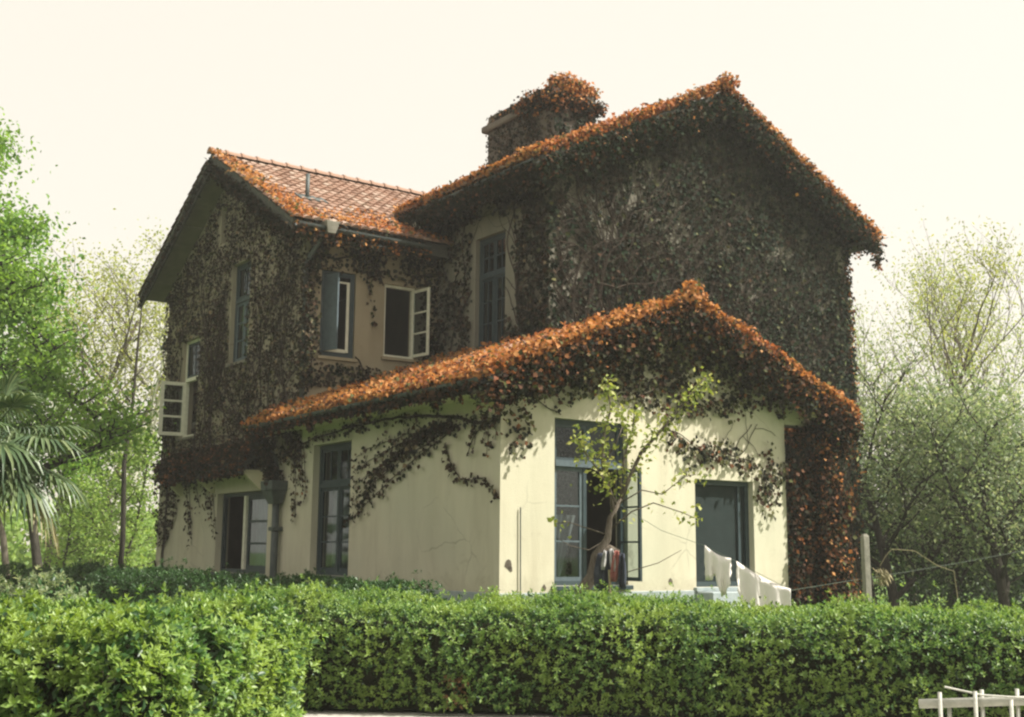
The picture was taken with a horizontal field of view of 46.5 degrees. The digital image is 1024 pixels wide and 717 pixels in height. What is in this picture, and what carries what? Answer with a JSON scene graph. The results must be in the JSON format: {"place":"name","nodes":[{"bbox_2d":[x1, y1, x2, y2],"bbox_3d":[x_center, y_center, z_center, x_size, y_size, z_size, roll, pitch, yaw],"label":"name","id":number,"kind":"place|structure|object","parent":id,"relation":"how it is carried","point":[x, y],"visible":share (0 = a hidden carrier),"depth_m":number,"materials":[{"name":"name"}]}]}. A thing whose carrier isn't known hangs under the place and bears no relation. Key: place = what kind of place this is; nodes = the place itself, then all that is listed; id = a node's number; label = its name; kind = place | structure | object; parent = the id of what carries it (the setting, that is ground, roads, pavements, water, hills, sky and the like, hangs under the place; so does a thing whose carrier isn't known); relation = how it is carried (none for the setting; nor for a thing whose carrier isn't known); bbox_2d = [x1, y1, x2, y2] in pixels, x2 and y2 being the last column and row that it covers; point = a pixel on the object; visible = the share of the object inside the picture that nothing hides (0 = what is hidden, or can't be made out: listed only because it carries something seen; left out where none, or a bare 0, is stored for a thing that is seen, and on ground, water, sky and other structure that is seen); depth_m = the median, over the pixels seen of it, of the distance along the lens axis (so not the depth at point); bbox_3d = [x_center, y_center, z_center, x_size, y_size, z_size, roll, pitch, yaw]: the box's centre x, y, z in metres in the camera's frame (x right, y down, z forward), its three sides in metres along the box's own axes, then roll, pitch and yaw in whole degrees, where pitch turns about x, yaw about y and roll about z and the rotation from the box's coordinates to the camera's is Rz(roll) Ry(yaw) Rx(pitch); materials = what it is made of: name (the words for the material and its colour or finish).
{"place":"outdoors","nodes":[
{"label":"outdoors","id":0,"kind":"place"},
{"bbox_2d":[255,499,267,565],"bbox_3d":[-5.203,3.727,25.426,0.075,1.600,1.300,7,-11,-35],"label":"window pane","id":1,"kind":"structure","parent":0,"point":[262,514],"depth_m":25.68,"materials":[{"name":"glass"}]},
{"bbox_2d":[332,490,349,567],"bbox_3d":[-3.113,3.229,22.537,0.075,1.600,1.300,7,-11,-35],"label":"window pane","id":2,"kind":"structure","parent":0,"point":[345,546],"depth_m":22.71,"materials":[{"name":"glass"}]},
{"bbox_2d":[257,709,651,716],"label":"path","id":3,"kind":"structure","parent":0,"point":[354,713],"depth_m":12.64,"materials":[{"name":"grey concrete"}]},
{"bbox_2d":[918,686,1023,716],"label":"railing","id":4,"kind":"object","parent":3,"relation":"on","point":[982,702],"visible":1,"depth_m":6.74,"materials":[{"name":"white paint"}]},
{"bbox_2d":[0,551,1023,716],"bbox_3d":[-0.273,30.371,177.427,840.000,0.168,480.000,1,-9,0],"label":"ground","id":5,"kind":"structure","parent":0,"point":[544,712],"depth_m":13.07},
{"bbox_2d":[0,564,95,609],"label":"bush","id":6,"kind":"object","parent":5,"relation":"on","point":[41,587],"visible":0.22,"depth_m":13.09,"materials":[{"name":"green plant"}]},
{"bbox_2d":[0,367,97,557],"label":"fan palm","id":7,"kind":"object","parent":5,"relation":"on","point":[23,483],"visible":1,"depth_m":12.35,"materials":[{"name":"green plant"}]},
{"bbox_2d":[0,328,101,575],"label":"spring tree","id":8,"kind":"object","parent":5,"relation":"on","point":[4,549],"depth_m":51.20,"materials":[{"name":"green plant"}]},
{"bbox_2d":[0,329,120,569],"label":"broadleaf tree","id":9,"kind":"object","parent":5,"relation":"on","point":[36,556],"visible":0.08,"depth_m":37.64,"materials":[{"name":"green plant"}]},
{"bbox_2d":[27,448,111,574],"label":"sapling","id":10,"kind":"object","parent":5,"relation":"on","point":[67,530],"visible":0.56,"depth_m":42.37,"materials":[{"name":"green plant"}]},
{"bbox_2d":[11,264,162,567],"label":"spring tree","id":11,"kind":"object","parent":5,"relation":"on","point":[102,337],"visible":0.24,"depth_m":46.29,"materials":[{"name":"green plant"}]},
{"bbox_2d":[0,107,175,505],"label":"broadleaf tree","id":12,"kind":"object","parent":5,"relation":"on","point":[19,286],"visible":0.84,"depth_m":29.04,"materials":[{"name":"green plant"}]},
{"bbox_2d":[46,437,129,576],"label":"sapling","id":13,"kind":"object","parent":5,"relation":"on","point":[102,495],"visible":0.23,"depth_m":44.46,"materials":[{"name":"green plant"}]},
{"bbox_2d":[20,230,164,568],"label":"spring tree","id":14,"kind":"object","parent":5,"relation":"on","point":[131,330],"visible":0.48,"depth_m":47.13,"materials":[{"name":"green plant"}]},
{"bbox_2d":[31,208,168,577],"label":"spring tree","id":15,"kind":"object","parent":5,"relation":"on","point":[115,288],"visible":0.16,"depth_m":49.84,"materials":[{"name":"green plant"}]},
{"bbox_2d":[55,451,146,567],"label":"sapling","id":16,"kind":"object","parent":5,"relation":"on","point":[101,519],"visible":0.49,"depth_m":43.05,"materials":[{"name":"green plant"}]},
{"bbox_2d":[81,408,158,569],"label":"sapling","id":17,"kind":"object","parent":5,"relation":"on","point":[114,493],"visible":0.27,"depth_m":44.04,"materials":[{"name":"green plant"}]},
{"bbox_2d":[82,423,161,572],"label":"sapling","id":18,"kind":"object","parent":5,"relation":"on","point":[144,462],"visible":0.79,"depth_m":41.47,"materials":[{"name":"green plant"}]},
{"bbox_2d":[78,267,169,567],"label":"pale trunked tree","id":19,"kind":"object","parent":5,"relation":"on","point":[146,350],"visible":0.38,"depth_m":46.62,"materials":[{"name":"green plant"}]},
{"bbox_2d":[114,309,145,567],"bbox_3d":[-11.640,2.695,36.014,0.731,9.402,0.180,1,-9,0],"label":"bare tree","id":20,"kind":"object","parent":5,"relation":"on","point":[122,520],"visible":0.69,"depth_m":35.82,"materials":[{"name":"brown plant"}]},
{"bbox_2d":[0,580,328,716],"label":"hedge","id":21,"kind":"object","parent":5,"relation":"on","point":[149,658],"visible":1,"depth_m":8.86,"materials":[{"name":"green plant"}]},
{"bbox_2d":[0,557,446,612],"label":"hedge","id":22,"kind":"object","parent":5,"relation":"on","point":[104,579],"visible":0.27,"depth_m":20.76,"materials":[{"name":"green plant"}]},
{"bbox_2d":[0,496,986,585],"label":"woodland","id":23,"kind":"object","parent":5,"relation":"on","point":[17,548],"visible":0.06,"depth_m":67.70,"materials":[{"name":"green plant"}]},
{"bbox_2d":[136,84,876,619],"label":"house","id":24,"kind":"structure","parent":5,"relation":"on","point":[430,520],"depth_m":22.97,"materials":[{"name":"beige paint"}]},
{"bbox_2d":[158,338,199,440],"bbox_3d":[-8.016,0.733,29.023,0.685,2.488,1.230,7,-11,-35],"label":"window","id":25,"kind":"structure","parent":24,"relation":"in","point":[188,379],"depth_m":29.42,"materials":[{"name":"beige paint"}]},
{"bbox_2d":[150,437,267,548],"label":"climbing vine","id":26,"kind":"object","parent":24,"relation":"attached to","point":[190,459],"visible":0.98,"depth_m":26.85,"materials":[{"name":"brown plant"}]},
{"bbox_2d":[152,189,306,574],"bbox_3d":[-6.601,0.343,27.264,0.232,9.571,8.312,7,-11,-35],"label":"climbing vine","id":27,"kind":"object","parent":24,"relation":"attached to","point":[208,408],"visible":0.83,"depth_m":27.32,"materials":[{"name":"brown plant"}]},
{"bbox_2d":[225,261,250,367],"bbox_3d":[-6.113,-1.021,27.026,0.260,2.388,1.170,7,-11,-35],"label":"window","id":28,"kind":"structure","parent":24,"relation":"in","point":[244,300],"depth_m":27.28,"materials":[{"name":"grey wood"}]},
{"bbox_2d":[210,491,267,576],"bbox_3d":[-5.801,3.795,25.779,0.300,1.808,2.900,7,-11,-35],"label":"window","id":29,"kind":"structure","parent":24,"relation":"in","point":[248,496],"depth_m":25.83,"materials":[{"name":"grey wood"}]},
{"bbox_2d":[137,147,453,307],"bbox_3d":[-4.766,-3.015,28.895,5.753,3.285,9.510,7,-11,-35],"label":"roof","id":30,"kind":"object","parent":24,"relation":"attached to","point":[270,218],"visible":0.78,"depth_m":25.04,"materials":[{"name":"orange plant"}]},
{"bbox_2d":[310,441,351,578],"bbox_3d":[-3.357,2.866,22.461,0.300,2.548,1.690,7,-11,-35],"label":"window","id":31,"kind":"structure","parent":24,"relation":"in","point":[339,485],"depth_m":22.64,"materials":[{"name":"grey wood"}]},
{"bbox_2d":[316,270,357,362],"bbox_3d":[-3.525,-0.890,24.429,0.910,1.868,0.471,7,-11,-35],"label":"window","id":32,"kind":"structure","parent":24,"relation":"in","point":[331,279],"depth_m":24.36,"materials":[{"name":"grey wood"}]},
{"bbox_2d":[293,238,439,395],"bbox_3d":[-2.931,-0.740,24.821,3.447,3.342,0.513,7,-11,-35],"label":"climbing vine","id":33,"kind":"object","parent":24,"relation":"attached to","point":[307,317],"visible":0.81,"depth_m":24.48,"materials":[{"name":"brown plant"}]},
{"bbox_2d":[247,407,502,527],"bbox_3d":[-2.781,1.924,21.026,0.855,2.082,8.103,7,-11,-35],"label":"climbing vine","id":34,"kind":"object","parent":24,"relation":"attached to","point":[271,470],"visible":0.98,"depth_m":20.63,"materials":[{"name":"brown plant"}]},
{"bbox_2d":[381,284,429,362],"bbox_3d":[-2.282,-0.768,25.209,0.890,1.638,0.647,7,-11,-35],"label":"window","id":35,"kind":"structure","parent":24,"relation":"in","point":[409,359],"depth_m":25.36,"materials":[{"name":"beige paint"}]},
{"bbox_2d":[432,178,551,356],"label":"climbing vine","id":36,"kind":"object","parent":24,"relation":"attached to","point":[525,322],"visible":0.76,"depth_m":23.50,"materials":[{"name":"brown plant"}]},
{"bbox_2d":[479,232,505,347],"bbox_3d":[-0.339,-1.358,24.403,0.105,2.376,1.076,7,-11,-35],"label":"window","id":37,"kind":"structure","parent":24,"relation":"in","point":[494,276],"depth_m":24.51,"materials":[{"name":"grey wood"}]},
{"bbox_2d":[520,507,520,590],"bbox_3d":[0.145,3.334,17.921,0.069,2.180,0.024,0,-9,1],"label":"rod","id":38,"kind":"object","parent":24,"relation":"attached to","point":[520,548],"visible":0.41,"depth_m":17.99,"materials":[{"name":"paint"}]},
{"bbox_2d":[484,71,608,165],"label":"climbing vine","id":39,"kind":"object","parent":24,"relation":"attached to","point":[563,98],"visible":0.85,"depth_m":26.45,"materials":[{"name":"orange plant"}]},
{"bbox_2d":[239,278,864,454],"bbox_3d":[0.626,0.561,23.356,8.944,2.809,9.015,7,-11,-35],"label":"climbing vine","id":40,"kind":"object","parent":24,"relation":"attached to","point":[658,328],"visible":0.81,"depth_m":19.91,"materials":[{"name":"orange plant"}]},
{"bbox_2d":[556,515,574,576],"bbox_3d":[0.774,2.982,18.902,0.600,1.000,0.075,7,-11,-35],"label":"curtain","id":41,"kind":"object","parent":24,"relation":"hanging from","point":[561,547],"visible":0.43,"depth_m":18.93,"materials":[{"name":"white fabric"}]},
{"bbox_2d":[551,419,641,590],"bbox_3d":[1.365,2.299,18.809,1.620,2.668,0.710,7,-11,-35],"label":"window","id":42,"kind":"structure","parent":24,"relation":"in","point":[561,463],"depth_m":18.95,"materials":[{"name":"grey wood"}]},
{"bbox_2d":[389,71,887,270],"bbox_3d":[2.862,-4.001,27.606,10.514,3.636,6.424,7,-11,-35],"label":"climbing vine","id":43,"kind":"object","parent":24,"relation":"attached to","point":[461,200],"visible":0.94,"depth_m":24.67,"materials":[{"name":"orange plant"}]},
{"bbox_2d":[505,326,792,521],"bbox_3d":[2.447,0.938,19.899,6.401,3.436,0.270,7,-11,-35],"label":"climbing vine","id":44,"kind":"object","parent":24,"relation":"attached to","point":[664,381],"visible":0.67,"depth_m":20.36,"materials":[{"name":"brown plant"}]},
{"bbox_2d":[544,112,866,622],"bbox_3d":[4.304,0.129,25.095,9.187,11.407,0.573,7,-11,-35],"label":"climbing vine","id":45,"kind":"object","parent":24,"relation":"attached to","point":[738,224],"visible":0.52,"depth_m":25.49,"materials":[{"name":"brown plant"}]},
{"bbox_2d":[694,479,749,591],"bbox_3d":[3.643,3.058,20.624,1.540,1.888,0.280,7,-11,-35],"label":"door","id":46,"kind":"structure","parent":24,"relation":"in","point":[724,527],"depth_m":20.78,"materials":[{"name":"grey wood"}]},
{"bbox_2d":[784,418,861,606],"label":"climbing vine","id":47,"kind":"object","parent":24,"relation":"attached to","point":[828,566],"visible":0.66,"depth_m":21.76,"materials":[{"name":"brown plant"}]},
{"bbox_2d":[162,573,1023,716],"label":"hedge","id":48,"kind":"object","parent":5,"relation":"on","point":[601,653],"visible":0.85,"depth_m":12.52,"materials":[{"name":"green plant"}]},
{"bbox_2d":[608,570,611,592],"bbox_3d":[1.370,3.687,16.582,0.079,1.479,0.046,-5,-11,30],"label":"stake","id":49,"kind":"object","parent":5,"relation":"on","point":[610,588],"visible":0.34,"depth_m":16.67,"materials":[{"name":"wood"}]},
{"bbox_2d":[594,548,626,589],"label":"clothes","id":50,"kind":"object","parent":49,"relation":"hanging from","point":[614,562],"visible":0.97,"depth_m":16.73,"materials":[{"name":"fabric"}]},
{"bbox_2d":[547,366,719,606],"bbox_3d":[1.764,2.322,17.082,2.541,4.543,0.800,1,-9,0],"label":"fruit tree","id":51,"kind":"object","parent":5,"relation":"on","point":[602,546],"visible":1,"depth_m":17.17,"materials":[{"name":"green plant"}]},
{"bbox_2d":[620,505,1020,589],"bbox_3d":[5.310,2.764,17.385,7.451,1.159,1.479,3,-10,-17],"label":"washing line","id":52,"kind":"object","parent":51,"relation":"attached to","point":[813,586],"visible":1,"depth_m":16.83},
{"bbox_2d":[704,546,731,596],"bbox_3d":[2.824,2.917,16.362,0.392,0.702,0.097,-4,-10,27],"label":"laundry","id":53,"kind":"object","parent":52,"relation":"hanging from","point":[718,566],"visible":1,"depth_m":16.35,"materials":[{"name":"fabric"}]},
{"bbox_2d":[736,561,790,610],"bbox_3d":[3.405,3.167,16.128,0.722,0.844,0.106,-1,-9,11],"label":"laundry","id":54,"kind":"object","parent":52,"relation":"hanging from","point":[751,585],"visible":0.7,"depth_m":16.14,"materials":[{"name":"fabric"}]},
{"bbox_2d":[860,534,871,621],"bbox_3d":[5.092,3.627,17.044,0.100,2.210,0.090,3,-9,-17],"label":"fence post","id":55,"kind":"object","parent":5,"relation":"on","point":[865,563],"visible":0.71,"depth_m":17.11,"materials":[{"name":"concrete"}]},
{"bbox_2d":[849,292,911,601],"bbox_3d":[10.091,2.003,38.084,6.979,12.036,6.599,1,-9,0],"label":"willow tree","id":56,"kind":"object","parent":5,"relation":"on","point":[872,583],"visible":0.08,"depth_m":38.64,"materials":[{"name":"green plant"}]},
{"bbox_2d":[852,272,957,594],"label":"willow tree","id":57,"kind":"object","parent":5,"relation":"on","point":[912,368],"visible":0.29,"depth_m":46.41,"materials":[{"name":"green plant"}]},
{"bbox_2d":[873,549,958,601],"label":"dry stalk","id":58,"kind":"object","parent":5,"relation":"on","point":[885,577],"visible":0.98,"depth_m":17.33,"materials":[{"name":"plant"}]},
{"bbox_2d":[854,445,994,604],"bbox_3d":[10.703,4.638,34.504,6.927,5.707,6.853,1,-9,0],"label":"bush","id":59,"kind":"object","parent":5,"relation":"on","point":[873,547],"visible":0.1,"depth_m":34.23,"materials":[{"name":"green plant"}]},
{"bbox_2d":[843,309,1022,607],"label":"tall shrub","id":60,"kind":"object","parent":5,"relation":"on","point":[894,595],"visible":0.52,"depth_m":27.93,"materials":[{"name":"green plant"}]},
{"bbox_2d":[852,215,1023,603],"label":"willow tree","id":61,"kind":"object","parent":5,"relation":"on","point":[964,367],"visible":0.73,"depth_m":33.44,"materials":[{"name":"green plant"}]},
{"bbox_2d":[853,362,1023,606],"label":"tall shrub","id":62,"kind":"object","parent":5,"relation":"on","point":[956,569],"visible":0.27,"depth_m":29.44,"materials":[{"name":"green plant"}]},
{"bbox_2d":[857,349,1023,608],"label":"tall shrub","id":63,"kind":"object","parent":5,"relation":"on","point":[1011,512],"visible":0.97,"depth_m":26.77,"materials":[{"name":"green plant"}]},
{"bbox_2d":[857,206,1023,603],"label":"willow tree","id":64,"kind":"object","parent":5,"relation":"on","point":[924,308],"visible":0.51,"depth_m":37.81,"materials":[{"name":"green plant"}]},
{"bbox_2d":[864,427,1023,603],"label":"bush","id":65,"kind":"object","parent":5,"relation":"on","point":[931,539],"depth_m":35.45,"materials":[{"name":"green plant"}]},
{"bbox_2d":[868,449,1023,607],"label":"bush","id":66,"kind":"object","parent":5,"relation":"on","point":[1013,557],"visible":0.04,"depth_m":33.69,"materials":[{"name":"green plant"}]},
{"bbox_2d":[870,545,1023,613],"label":"undergrowth","id":67,"kind":"object","parent":5,"relation":"on","point":[991,586],"visible":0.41,"depth_m":29.53,"materials":[{"name":"green plant"}]},
{"bbox_2d":[894,270,1023,434],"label":"willow tree","id":68,"kind":"object","parent":5,"relation":"on","point":[1012,359],"visible":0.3,"depth_m":39.86,"materials":[{"name":"green plant"}]},
{"bbox_2d":[960,384,1023,563],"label":"tall shrub","id":69,"kind":"object","parent":5,"relation":"on","point":[1019,479],"visible":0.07,"depth_m":29.11,"materials":[{"name":"green plant"}]},
{"bbox_2d":[973,421,1023,584],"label":"bush","id":70,"kind":"object","parent":5,"relation":"on","point":[1010,502],"depth_m":33.94,"materials":[{"name":"green plant"}]},
{"bbox_2d":[0,0,1023,551],"label":"sky","id":71,"kind":"structure","parent":0,"point":[908,106],"materials":[{"name":"white"}]}
]}

